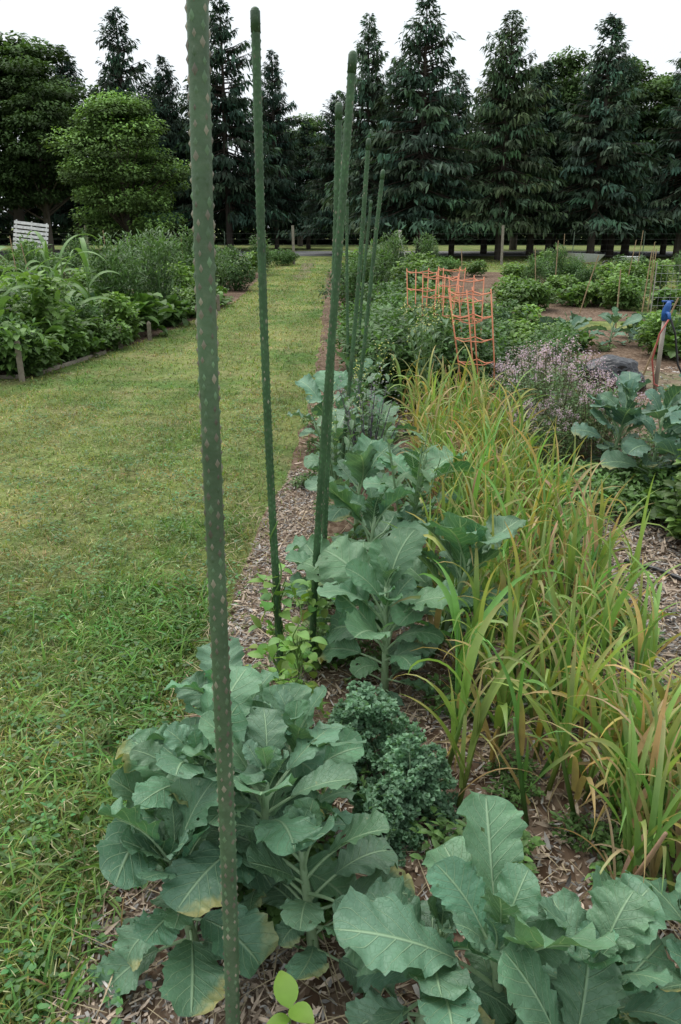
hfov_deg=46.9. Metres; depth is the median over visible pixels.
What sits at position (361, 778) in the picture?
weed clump
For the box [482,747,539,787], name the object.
weed clump
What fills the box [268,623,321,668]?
weed clump
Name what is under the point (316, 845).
weed clump
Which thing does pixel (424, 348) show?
bolting mustard plant
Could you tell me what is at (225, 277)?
potato plant
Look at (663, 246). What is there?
spruce tree
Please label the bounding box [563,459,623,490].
weed clump
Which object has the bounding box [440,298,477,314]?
tomato plant
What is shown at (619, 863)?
weed clump
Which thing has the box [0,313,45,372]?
tomato plant
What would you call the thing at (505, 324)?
tomato plant
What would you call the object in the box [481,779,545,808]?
weed clump
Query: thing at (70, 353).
potato plant
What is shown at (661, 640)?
weed clump
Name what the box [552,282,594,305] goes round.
squash plant
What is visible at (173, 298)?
squash plant
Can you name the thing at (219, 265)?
aster plant
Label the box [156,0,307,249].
spruce tree
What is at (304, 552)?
collard plant
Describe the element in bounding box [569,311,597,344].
collard plant
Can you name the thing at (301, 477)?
weed clump
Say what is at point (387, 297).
tomato plant
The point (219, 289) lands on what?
squash plant
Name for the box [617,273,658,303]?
potato plant
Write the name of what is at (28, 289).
tomato plant
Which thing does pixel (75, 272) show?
bean plant
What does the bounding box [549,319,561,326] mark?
collard plant
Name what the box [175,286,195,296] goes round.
bean plant
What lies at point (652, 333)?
bean plant
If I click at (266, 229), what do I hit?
spruce tree
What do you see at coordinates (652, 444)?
weed clump
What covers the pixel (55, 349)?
bean plant
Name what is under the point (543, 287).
potato plant
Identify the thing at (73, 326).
potato plant
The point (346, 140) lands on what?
garden stake
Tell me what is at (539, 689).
weed clump
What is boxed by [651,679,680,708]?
weed clump
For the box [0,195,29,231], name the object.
spruce tree
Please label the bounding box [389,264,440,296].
tomato plant
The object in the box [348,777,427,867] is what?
curly kale plant
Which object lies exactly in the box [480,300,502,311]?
bean plant
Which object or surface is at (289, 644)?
bean vine
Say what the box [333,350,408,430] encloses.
collard plant
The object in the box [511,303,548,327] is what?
bean plant
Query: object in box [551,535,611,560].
weed clump
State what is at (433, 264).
bean plant
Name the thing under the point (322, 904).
weed clump
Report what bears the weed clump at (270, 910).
on the garden soil at (632, 348)
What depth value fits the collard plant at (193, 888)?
1.76 m
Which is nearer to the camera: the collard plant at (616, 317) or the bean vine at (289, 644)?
the bean vine at (289, 644)
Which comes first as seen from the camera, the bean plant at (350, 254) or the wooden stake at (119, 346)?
the wooden stake at (119, 346)
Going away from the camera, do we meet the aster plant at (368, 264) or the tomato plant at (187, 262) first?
the aster plant at (368, 264)
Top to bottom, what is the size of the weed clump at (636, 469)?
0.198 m
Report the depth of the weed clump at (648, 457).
5.43 m
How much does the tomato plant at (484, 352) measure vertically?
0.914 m
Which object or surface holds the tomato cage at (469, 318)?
on the garden soil at (632, 348)
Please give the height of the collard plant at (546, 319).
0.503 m
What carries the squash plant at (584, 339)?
on the garden soil at (632, 348)
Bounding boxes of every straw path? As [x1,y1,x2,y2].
[479,288,498,300]
[639,371,680,388]
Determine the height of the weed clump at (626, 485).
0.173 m
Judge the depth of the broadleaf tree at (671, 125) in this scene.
41.66 m
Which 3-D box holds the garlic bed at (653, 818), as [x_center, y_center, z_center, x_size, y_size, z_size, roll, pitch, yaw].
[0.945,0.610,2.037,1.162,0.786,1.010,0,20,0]
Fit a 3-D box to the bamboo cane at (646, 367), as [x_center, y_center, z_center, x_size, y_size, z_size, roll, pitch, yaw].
[3.407,-1.833,8.399,0.291,0.906,0.026,14,24,34]
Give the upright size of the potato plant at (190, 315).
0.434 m
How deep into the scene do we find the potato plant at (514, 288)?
15.65 m
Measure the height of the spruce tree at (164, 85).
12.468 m
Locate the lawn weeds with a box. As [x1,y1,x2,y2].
[0,397,296,1023]
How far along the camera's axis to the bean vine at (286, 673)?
2.48 m
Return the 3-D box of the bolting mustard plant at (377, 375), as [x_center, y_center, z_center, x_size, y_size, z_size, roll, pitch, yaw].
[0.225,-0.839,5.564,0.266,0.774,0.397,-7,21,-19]
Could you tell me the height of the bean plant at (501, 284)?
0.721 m
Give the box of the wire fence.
[56,225,645,264]
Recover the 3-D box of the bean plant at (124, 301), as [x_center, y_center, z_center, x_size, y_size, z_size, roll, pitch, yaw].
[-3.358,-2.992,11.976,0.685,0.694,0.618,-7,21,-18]
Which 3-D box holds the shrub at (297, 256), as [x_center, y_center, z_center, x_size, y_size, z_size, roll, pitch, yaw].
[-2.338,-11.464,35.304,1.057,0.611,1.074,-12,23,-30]
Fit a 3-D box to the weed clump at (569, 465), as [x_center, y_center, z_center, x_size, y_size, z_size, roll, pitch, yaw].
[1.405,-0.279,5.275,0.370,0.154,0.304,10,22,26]
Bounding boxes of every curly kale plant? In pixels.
[327,680,426,799]
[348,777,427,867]
[362,733,463,836]
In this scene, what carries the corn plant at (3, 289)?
on the garden soil at (230, 292)
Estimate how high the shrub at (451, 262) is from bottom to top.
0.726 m
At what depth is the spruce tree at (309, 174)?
56.44 m
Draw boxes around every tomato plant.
[0,258,24,271]
[0,282,22,312]
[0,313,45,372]
[7,280,56,310]
[8,265,51,281]
[9,270,75,317]
[22,251,67,276]
[54,251,83,278]
[60,293,103,323]
[61,242,93,264]
[65,264,90,282]
[144,263,178,292]
[168,249,193,276]
[216,247,256,290]
[317,263,377,317]
[325,311,393,380]
[330,270,354,302]
[335,298,397,362]
[338,298,383,336]
[338,317,445,410]
[343,296,428,373]
[344,258,386,290]
[345,313,425,391]
[354,279,406,306]
[362,298,406,337]
[371,287,424,311]
[373,306,473,406]
[384,301,473,389]
[384,302,451,337]
[385,262,412,283]
[386,288,454,316]
[388,256,411,273]
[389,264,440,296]
[414,263,451,285]
[418,290,444,307]
[424,302,509,355]
[425,316,514,405]
[427,300,486,339]
[438,325,513,386]
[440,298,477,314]
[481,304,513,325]
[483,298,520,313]
[483,318,516,358]
[487,348,523,387]
[499,356,540,393]
[505,353,553,396]
[508,337,560,365]
[520,340,566,366]
[525,328,580,361]
[531,321,577,355]
[533,260,560,283]
[561,263,589,276]
[568,255,585,265]
[573,262,603,284]
[606,254,630,273]
[624,255,650,272]
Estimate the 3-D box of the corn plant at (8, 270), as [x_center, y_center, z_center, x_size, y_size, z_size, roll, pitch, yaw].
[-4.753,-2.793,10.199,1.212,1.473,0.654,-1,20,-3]
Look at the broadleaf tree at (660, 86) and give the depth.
41.57 m
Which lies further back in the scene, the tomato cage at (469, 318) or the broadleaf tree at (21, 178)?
the broadleaf tree at (21, 178)
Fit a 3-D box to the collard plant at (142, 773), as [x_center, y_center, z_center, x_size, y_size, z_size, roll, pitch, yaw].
[-0.365,0.692,1.924,0.423,0.593,0.614,-5,21,-14]
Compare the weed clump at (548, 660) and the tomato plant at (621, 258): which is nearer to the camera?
the weed clump at (548, 660)
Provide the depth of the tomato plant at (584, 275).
20.01 m
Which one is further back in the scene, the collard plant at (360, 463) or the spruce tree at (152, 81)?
the spruce tree at (152, 81)
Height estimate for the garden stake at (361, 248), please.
2.051 m
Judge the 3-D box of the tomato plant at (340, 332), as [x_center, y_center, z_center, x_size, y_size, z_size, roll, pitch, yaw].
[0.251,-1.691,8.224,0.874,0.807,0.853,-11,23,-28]
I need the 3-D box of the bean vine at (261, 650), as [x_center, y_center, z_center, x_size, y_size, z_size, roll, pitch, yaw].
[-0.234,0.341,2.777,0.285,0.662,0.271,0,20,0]
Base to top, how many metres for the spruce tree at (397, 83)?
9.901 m
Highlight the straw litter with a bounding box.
[5,494,680,1023]
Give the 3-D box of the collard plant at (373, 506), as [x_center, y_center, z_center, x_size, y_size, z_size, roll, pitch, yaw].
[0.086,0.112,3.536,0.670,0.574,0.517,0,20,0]
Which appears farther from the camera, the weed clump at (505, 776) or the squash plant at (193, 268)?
the squash plant at (193, 268)
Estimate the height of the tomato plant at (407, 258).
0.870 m
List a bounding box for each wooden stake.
[14,340,24,381]
[116,324,122,348]
[146,321,151,340]
[216,294,219,310]
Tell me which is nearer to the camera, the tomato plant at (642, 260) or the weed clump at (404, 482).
the weed clump at (404, 482)
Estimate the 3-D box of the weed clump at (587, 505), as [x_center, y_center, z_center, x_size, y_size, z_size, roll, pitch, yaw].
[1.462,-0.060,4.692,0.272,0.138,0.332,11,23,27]
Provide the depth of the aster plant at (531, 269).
19.52 m
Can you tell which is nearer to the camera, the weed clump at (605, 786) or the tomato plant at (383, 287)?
the weed clump at (605, 786)
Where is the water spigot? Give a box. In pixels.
[651,300,680,390]
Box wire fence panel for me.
[650,262,680,313]
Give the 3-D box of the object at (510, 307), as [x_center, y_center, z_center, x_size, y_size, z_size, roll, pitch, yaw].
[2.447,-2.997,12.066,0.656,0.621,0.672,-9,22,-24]
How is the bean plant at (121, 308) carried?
on the garden soil at (230, 292)
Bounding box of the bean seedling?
[267,970,314,1023]
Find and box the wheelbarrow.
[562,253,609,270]
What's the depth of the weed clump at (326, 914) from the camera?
1.89 m
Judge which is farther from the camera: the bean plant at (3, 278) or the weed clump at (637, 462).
the bean plant at (3, 278)
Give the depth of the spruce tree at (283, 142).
53.86 m
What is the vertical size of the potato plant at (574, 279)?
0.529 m
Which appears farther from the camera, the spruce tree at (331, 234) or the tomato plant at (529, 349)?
the spruce tree at (331, 234)
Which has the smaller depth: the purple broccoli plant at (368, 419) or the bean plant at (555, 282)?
the purple broccoli plant at (368, 419)
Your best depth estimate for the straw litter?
2.09 m
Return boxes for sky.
[0,0,680,227]
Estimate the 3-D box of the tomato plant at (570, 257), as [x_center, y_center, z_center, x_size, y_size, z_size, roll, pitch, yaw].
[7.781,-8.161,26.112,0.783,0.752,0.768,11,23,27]
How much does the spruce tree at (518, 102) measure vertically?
11.058 m
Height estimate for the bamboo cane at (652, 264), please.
1.252 m
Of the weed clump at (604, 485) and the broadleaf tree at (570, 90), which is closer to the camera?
the weed clump at (604, 485)
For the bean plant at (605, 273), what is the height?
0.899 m
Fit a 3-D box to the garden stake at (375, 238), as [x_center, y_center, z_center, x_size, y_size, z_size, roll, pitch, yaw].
[0.152,-1.142,5.012,0.231,1.922,0.034,0,20,0]
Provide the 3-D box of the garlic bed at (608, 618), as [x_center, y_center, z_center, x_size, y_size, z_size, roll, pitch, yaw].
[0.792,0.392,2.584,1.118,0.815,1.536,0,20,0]
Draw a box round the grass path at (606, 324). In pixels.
[559,321,631,329]
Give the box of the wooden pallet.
[13,219,48,252]
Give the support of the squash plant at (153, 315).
on the garden soil at (230, 292)
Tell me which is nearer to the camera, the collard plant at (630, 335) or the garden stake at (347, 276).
the garden stake at (347, 276)
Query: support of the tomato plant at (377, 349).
on the garden soil at (632, 348)
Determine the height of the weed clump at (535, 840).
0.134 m
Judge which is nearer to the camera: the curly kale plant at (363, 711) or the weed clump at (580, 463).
the curly kale plant at (363, 711)
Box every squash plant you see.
[0,313,70,365]
[22,307,100,356]
[74,285,176,335]
[78,331,111,357]
[138,310,163,330]
[139,293,195,327]
[160,306,194,325]
[185,264,220,288]
[189,282,228,303]
[551,326,601,352]
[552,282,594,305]
[574,279,640,306]
[618,310,661,334]
[641,470,680,537]
[643,286,679,309]
[646,331,680,360]
[650,290,680,308]
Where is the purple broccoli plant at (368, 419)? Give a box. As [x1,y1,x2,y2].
[335,366,406,490]
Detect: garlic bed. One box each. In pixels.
[378,485,548,809]
[385,343,674,639]
[428,475,680,825]
[473,609,680,924]
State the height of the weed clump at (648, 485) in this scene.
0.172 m
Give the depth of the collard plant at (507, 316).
11.23 m
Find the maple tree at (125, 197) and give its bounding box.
[40,87,191,244]
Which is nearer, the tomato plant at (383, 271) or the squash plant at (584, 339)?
the squash plant at (584, 339)
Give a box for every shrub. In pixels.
[1,243,34,263]
[6,251,19,261]
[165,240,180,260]
[250,250,278,266]
[269,248,296,264]
[279,250,299,263]
[437,255,462,276]
[531,253,553,266]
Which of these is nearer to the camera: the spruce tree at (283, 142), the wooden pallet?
the wooden pallet
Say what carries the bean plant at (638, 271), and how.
on the ground at (174, 382)
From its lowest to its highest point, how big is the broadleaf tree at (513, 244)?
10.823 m
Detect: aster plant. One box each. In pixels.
[9,232,59,278]
[63,229,91,267]
[80,232,148,307]
[85,255,128,294]
[94,250,128,292]
[112,231,156,293]
[121,223,187,300]
[137,229,172,261]
[168,224,193,262]
[214,245,230,293]
[225,245,239,260]
[246,234,274,272]
[348,239,396,302]
[356,247,383,286]
[376,229,409,280]
[412,233,440,260]
[520,253,545,285]
[543,243,568,276]
[565,252,587,277]
[669,250,680,284]
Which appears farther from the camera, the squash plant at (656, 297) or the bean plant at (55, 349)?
the squash plant at (656, 297)
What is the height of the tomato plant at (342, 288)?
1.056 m
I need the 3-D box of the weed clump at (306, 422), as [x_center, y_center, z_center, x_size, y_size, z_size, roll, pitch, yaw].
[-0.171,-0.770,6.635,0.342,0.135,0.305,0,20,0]
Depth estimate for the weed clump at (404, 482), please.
5.04 m
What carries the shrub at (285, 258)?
on the ground at (174, 382)
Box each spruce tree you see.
[0,78,76,229]
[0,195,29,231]
[28,45,147,240]
[61,69,156,243]
[68,6,188,246]
[116,76,223,239]
[143,54,225,242]
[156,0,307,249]
[157,82,247,233]
[222,91,304,245]
[242,49,314,249]
[266,121,329,248]
[276,92,379,240]
[318,13,425,248]
[321,87,405,249]
[344,0,515,256]
[349,60,447,244]
[385,69,493,255]
[405,78,507,252]
[428,9,574,259]
[456,70,572,253]
[462,61,589,257]
[492,73,592,252]
[493,78,582,254]
[510,12,674,253]
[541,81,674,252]
[569,60,680,256]
[599,52,680,254]
[599,58,680,258]
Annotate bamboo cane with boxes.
[9,236,16,270]
[535,247,535,280]
[555,240,558,274]
[579,255,598,314]
[614,269,620,337]
[628,240,636,275]
[641,249,652,312]
[643,298,678,375]
[647,249,656,311]
[649,242,654,290]
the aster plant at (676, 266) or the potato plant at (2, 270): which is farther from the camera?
the aster plant at (676, 266)
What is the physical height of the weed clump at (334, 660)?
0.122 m
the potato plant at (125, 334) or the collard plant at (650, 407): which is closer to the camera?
the collard plant at (650, 407)
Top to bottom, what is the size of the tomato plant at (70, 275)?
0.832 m
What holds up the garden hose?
on the garden soil at (632, 348)
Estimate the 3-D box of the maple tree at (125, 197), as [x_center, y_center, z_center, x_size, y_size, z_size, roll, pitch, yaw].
[-8.241,-12.396,29.532,4.864,6.306,6.108,9,22,23]
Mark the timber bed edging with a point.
(69, 363)
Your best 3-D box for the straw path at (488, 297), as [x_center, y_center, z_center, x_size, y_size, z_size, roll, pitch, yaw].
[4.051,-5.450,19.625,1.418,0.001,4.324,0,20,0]
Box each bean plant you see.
[0,270,74,355]
[0,277,18,311]
[10,239,38,263]
[35,335,62,367]
[64,328,92,357]
[66,268,97,292]
[74,314,109,350]
[82,253,105,266]
[94,291,145,344]
[104,293,142,323]
[110,310,140,339]
[153,286,185,299]
[156,261,194,291]
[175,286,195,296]
[177,293,191,317]
[178,290,195,316]
[242,251,257,275]
[341,249,358,271]
[371,290,412,304]
[377,249,400,282]
[390,257,430,287]
[403,249,439,268]
[412,256,439,270]
[452,297,477,308]
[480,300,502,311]
[492,274,521,307]
[497,262,525,283]
[504,328,538,349]
[505,318,530,336]
[509,261,529,277]
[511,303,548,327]
[520,319,561,338]
[536,250,553,272]
[542,272,572,302]
[571,282,602,306]
[594,262,626,301]
[595,273,629,309]
[614,258,642,272]
[618,261,652,288]
[633,311,679,354]
[640,257,658,280]
[649,259,678,289]
[661,472,680,538]
[667,449,680,510]
[672,284,680,312]
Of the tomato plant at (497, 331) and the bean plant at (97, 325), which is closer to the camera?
the tomato plant at (497, 331)
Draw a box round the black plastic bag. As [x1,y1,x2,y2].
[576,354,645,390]
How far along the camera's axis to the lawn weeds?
2.69 m
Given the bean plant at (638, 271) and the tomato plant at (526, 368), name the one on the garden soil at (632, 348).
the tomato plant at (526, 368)
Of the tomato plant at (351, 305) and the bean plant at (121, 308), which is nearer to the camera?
the tomato plant at (351, 305)
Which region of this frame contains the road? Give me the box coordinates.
[0,251,672,255]
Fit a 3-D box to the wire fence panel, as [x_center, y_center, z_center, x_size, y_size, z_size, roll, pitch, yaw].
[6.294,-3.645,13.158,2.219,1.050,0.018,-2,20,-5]
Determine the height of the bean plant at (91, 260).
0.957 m
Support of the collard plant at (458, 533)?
on the garden soil at (632, 348)
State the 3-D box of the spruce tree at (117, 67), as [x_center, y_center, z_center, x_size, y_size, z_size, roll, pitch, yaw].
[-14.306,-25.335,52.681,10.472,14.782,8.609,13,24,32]
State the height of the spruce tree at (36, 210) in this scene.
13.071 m
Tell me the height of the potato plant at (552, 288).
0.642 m
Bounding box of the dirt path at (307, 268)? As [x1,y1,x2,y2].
[294,263,315,279]
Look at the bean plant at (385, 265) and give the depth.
21.59 m
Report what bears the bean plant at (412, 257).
on the garden soil at (632, 348)
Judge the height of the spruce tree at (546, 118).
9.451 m
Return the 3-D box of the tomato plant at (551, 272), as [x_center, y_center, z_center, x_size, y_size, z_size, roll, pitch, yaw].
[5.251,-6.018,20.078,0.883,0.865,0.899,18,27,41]
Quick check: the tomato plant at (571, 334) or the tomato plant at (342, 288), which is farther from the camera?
the tomato plant at (342, 288)
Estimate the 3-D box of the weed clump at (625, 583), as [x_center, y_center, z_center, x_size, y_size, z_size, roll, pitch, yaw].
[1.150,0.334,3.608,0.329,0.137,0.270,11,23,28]
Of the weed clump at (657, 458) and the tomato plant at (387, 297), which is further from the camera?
the tomato plant at (387, 297)
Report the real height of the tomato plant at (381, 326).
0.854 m
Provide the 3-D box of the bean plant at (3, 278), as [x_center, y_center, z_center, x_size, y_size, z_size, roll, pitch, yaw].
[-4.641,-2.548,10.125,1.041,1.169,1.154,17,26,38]
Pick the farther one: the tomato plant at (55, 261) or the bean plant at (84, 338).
the tomato plant at (55, 261)
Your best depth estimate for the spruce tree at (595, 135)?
37.45 m
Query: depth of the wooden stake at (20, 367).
8.55 m
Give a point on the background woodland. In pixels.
(242, 236)
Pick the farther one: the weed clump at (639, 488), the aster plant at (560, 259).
the aster plant at (560, 259)
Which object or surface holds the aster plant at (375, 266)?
on the garden soil at (632, 348)
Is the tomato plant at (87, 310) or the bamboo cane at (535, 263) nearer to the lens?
the tomato plant at (87, 310)
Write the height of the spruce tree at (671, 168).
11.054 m
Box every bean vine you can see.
[245,520,313,693]
[268,587,330,727]
[268,639,294,684]
[292,580,336,678]
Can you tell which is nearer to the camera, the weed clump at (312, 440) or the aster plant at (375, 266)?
the weed clump at (312, 440)
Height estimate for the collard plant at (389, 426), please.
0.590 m
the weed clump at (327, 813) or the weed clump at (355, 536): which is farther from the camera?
the weed clump at (355, 536)
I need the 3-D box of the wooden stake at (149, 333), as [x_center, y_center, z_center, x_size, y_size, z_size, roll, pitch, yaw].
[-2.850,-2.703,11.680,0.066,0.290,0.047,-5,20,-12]
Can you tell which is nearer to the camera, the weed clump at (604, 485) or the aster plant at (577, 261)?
the weed clump at (604, 485)
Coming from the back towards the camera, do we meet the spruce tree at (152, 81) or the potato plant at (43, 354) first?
the spruce tree at (152, 81)
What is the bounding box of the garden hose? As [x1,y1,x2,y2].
[624,559,680,580]
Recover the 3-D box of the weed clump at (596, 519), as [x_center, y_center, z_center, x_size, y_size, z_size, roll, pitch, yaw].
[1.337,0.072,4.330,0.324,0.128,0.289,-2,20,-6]
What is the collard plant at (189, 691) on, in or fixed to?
on the garden soil at (632, 348)
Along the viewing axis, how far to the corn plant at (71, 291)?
10.37 m
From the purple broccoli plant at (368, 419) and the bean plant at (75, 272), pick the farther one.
the bean plant at (75, 272)
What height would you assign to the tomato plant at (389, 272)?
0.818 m
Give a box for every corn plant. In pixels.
[0,246,49,323]
[0,255,20,302]
[0,279,25,301]
[1,257,75,325]
[20,231,73,290]
[21,234,113,322]
[41,257,81,304]
[48,237,119,316]
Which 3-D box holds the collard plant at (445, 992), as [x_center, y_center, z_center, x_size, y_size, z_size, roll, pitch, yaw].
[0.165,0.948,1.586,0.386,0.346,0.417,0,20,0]
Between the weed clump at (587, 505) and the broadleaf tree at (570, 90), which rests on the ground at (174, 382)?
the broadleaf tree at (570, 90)
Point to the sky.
(313, 40)
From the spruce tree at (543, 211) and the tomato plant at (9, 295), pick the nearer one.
the tomato plant at (9, 295)
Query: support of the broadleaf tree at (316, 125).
on the ground at (174, 382)
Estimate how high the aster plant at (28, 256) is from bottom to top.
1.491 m
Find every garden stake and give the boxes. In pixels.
[184,0,240,1023]
[250,6,284,679]
[307,50,357,657]
[320,102,342,597]
[338,138,370,477]
[345,200,349,392]
[354,169,384,414]
[354,200,372,388]
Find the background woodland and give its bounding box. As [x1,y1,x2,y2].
[0,167,674,245]
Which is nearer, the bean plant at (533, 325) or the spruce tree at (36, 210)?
the bean plant at (533, 325)
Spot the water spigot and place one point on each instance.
(665, 316)
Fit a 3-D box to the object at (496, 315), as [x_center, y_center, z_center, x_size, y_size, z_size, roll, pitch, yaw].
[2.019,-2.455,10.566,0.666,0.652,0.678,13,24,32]
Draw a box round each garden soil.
[0,272,257,378]
[40,270,680,1023]
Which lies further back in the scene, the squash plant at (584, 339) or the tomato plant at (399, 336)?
the squash plant at (584, 339)
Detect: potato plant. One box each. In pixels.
[0,263,21,281]
[0,310,68,377]
[1,334,58,366]
[43,309,90,349]
[46,323,89,361]
[82,301,139,336]
[91,316,131,350]
[141,265,194,291]
[154,297,183,323]
[186,297,195,317]
[218,261,240,287]
[379,279,446,294]
[394,277,458,305]
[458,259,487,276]
[486,276,540,306]
[493,278,537,311]
[508,279,558,308]
[510,280,557,309]
[548,358,569,383]
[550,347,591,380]
[556,273,578,291]
[569,267,597,284]
[609,283,648,309]
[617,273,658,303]
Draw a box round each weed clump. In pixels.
[218,854,308,926]
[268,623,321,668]
[268,862,334,940]
[280,577,335,610]
[289,469,317,488]
[293,625,361,669]
[294,813,342,861]
[302,414,320,428]
[304,901,332,933]
[305,437,341,453]
[311,499,338,520]
[317,790,335,823]
[321,752,382,792]
[330,527,370,547]
[335,640,389,673]
[390,472,412,487]
[401,490,426,503]
[405,806,536,869]
[413,671,495,721]
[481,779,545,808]
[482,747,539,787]
[486,676,537,714]
[512,830,545,872]
[523,458,574,480]
[523,665,613,716]
[526,616,578,668]
[539,472,623,499]
[549,804,621,853]
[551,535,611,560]
[558,471,630,520]
[560,514,610,536]
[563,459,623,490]
[563,571,627,598]
[564,488,606,508]
[575,460,648,493]
[576,596,650,635]
[577,476,644,508]
[584,819,675,887]
[594,344,616,351]
[595,614,665,657]
[596,750,676,799]
[606,461,678,492]
[608,490,679,528]
[613,497,663,521]
[615,481,663,505]
[619,477,657,495]
[620,458,672,486]
[628,492,678,519]
[629,465,678,490]
[635,452,669,466]
[638,453,677,475]
[639,435,671,454]
[641,429,658,443]
[645,477,673,490]
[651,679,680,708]
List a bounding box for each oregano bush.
[488,342,581,426]
[490,335,619,453]
[504,398,582,463]
[542,367,657,462]
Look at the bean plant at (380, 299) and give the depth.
12.28 m
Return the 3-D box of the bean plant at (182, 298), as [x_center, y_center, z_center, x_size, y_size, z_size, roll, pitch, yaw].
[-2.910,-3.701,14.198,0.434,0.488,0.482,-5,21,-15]
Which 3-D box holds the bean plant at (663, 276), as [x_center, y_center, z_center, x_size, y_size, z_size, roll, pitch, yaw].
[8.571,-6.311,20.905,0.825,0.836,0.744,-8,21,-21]
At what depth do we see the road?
49.32 m
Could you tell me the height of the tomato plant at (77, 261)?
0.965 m
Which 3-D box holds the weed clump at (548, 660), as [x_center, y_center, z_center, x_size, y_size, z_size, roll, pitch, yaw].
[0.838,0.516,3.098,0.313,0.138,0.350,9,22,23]
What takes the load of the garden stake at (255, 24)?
on the garden soil at (632, 348)
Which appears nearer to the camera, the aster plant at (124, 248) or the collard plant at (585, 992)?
the collard plant at (585, 992)
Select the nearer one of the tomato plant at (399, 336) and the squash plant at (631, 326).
the tomato plant at (399, 336)
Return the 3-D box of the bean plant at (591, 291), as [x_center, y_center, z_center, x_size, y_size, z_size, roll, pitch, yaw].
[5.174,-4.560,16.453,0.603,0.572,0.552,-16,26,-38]
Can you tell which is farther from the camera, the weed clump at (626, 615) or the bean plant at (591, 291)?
the bean plant at (591, 291)
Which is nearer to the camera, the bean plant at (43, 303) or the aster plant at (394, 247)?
the bean plant at (43, 303)
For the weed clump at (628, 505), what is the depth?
4.46 m
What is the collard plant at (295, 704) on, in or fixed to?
on the garden soil at (632, 348)
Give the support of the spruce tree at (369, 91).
on the ground at (174, 382)
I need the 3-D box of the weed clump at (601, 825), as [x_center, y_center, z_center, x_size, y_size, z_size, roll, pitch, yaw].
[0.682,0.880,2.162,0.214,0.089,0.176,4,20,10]
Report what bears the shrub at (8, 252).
on the ground at (174, 382)
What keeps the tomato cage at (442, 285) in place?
on the garden soil at (632, 348)
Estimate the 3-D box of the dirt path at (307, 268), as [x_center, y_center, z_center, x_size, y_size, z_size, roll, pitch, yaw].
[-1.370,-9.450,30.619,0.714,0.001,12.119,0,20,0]
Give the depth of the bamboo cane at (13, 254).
18.22 m
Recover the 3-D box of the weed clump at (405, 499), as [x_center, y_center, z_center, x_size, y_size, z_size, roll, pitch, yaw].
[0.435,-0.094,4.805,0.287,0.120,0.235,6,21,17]
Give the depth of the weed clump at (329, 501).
4.62 m
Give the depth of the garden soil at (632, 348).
2.76 m
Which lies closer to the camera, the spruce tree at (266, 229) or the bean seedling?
the bean seedling
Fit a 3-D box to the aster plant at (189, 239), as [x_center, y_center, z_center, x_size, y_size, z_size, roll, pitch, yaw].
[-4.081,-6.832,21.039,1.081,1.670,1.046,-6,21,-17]
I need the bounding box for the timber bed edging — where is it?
[0,350,105,378]
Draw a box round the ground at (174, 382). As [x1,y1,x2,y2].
[0,228,680,1023]
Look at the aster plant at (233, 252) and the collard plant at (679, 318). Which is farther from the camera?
the aster plant at (233, 252)
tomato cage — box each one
[406,268,438,312]
[422,273,458,325]
[438,267,465,308]
[448,275,484,374]
[448,287,494,421]
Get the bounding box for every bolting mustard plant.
[353,339,395,436]
[398,295,456,401]
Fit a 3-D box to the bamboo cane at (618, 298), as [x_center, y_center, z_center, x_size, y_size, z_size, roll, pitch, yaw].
[4.196,-3.148,11.867,0.022,1.001,0.080,-3,20,-7]
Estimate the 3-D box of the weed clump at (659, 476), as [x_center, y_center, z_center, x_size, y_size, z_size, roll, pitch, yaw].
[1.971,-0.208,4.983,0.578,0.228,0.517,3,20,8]
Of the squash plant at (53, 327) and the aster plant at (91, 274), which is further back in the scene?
the aster plant at (91, 274)
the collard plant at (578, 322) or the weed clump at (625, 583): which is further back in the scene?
the collard plant at (578, 322)
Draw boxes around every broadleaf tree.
[0,30,98,241]
[0,52,99,255]
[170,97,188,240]
[265,112,331,245]
[310,113,352,244]
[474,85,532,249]
[506,45,599,254]
[570,56,680,255]
[641,93,680,256]
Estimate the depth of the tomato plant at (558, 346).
8.24 m
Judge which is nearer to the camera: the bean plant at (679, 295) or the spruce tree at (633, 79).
the bean plant at (679, 295)
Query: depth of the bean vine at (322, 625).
2.95 m
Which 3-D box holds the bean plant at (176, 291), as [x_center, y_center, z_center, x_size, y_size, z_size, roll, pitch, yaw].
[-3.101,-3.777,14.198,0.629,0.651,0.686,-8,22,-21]
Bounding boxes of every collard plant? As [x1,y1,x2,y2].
[86,777,278,1016]
[96,664,275,892]
[113,636,325,801]
[160,700,356,917]
[206,797,414,996]
[246,682,371,862]
[285,481,428,606]
[285,534,382,647]
[286,370,367,445]
[297,527,457,705]
[304,406,360,490]
[304,433,393,537]
[332,395,422,476]
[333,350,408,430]
[333,790,650,1023]
[345,875,515,1023]
[350,443,473,556]
[374,511,526,669]
[491,865,680,1023]
[497,941,647,1023]
[501,311,511,319]
[505,305,534,320]
[535,316,561,344]
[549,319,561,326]
[559,312,591,350]
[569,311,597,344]
[571,371,651,475]
[590,307,641,344]
[600,384,680,483]
[612,313,640,342]
[617,870,680,1023]
[642,309,680,333]
[646,373,680,464]
[654,401,680,487]
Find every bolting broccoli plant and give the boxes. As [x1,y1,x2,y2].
[307,382,360,507]
[378,405,455,522]
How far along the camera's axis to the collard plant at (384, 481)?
3.84 m

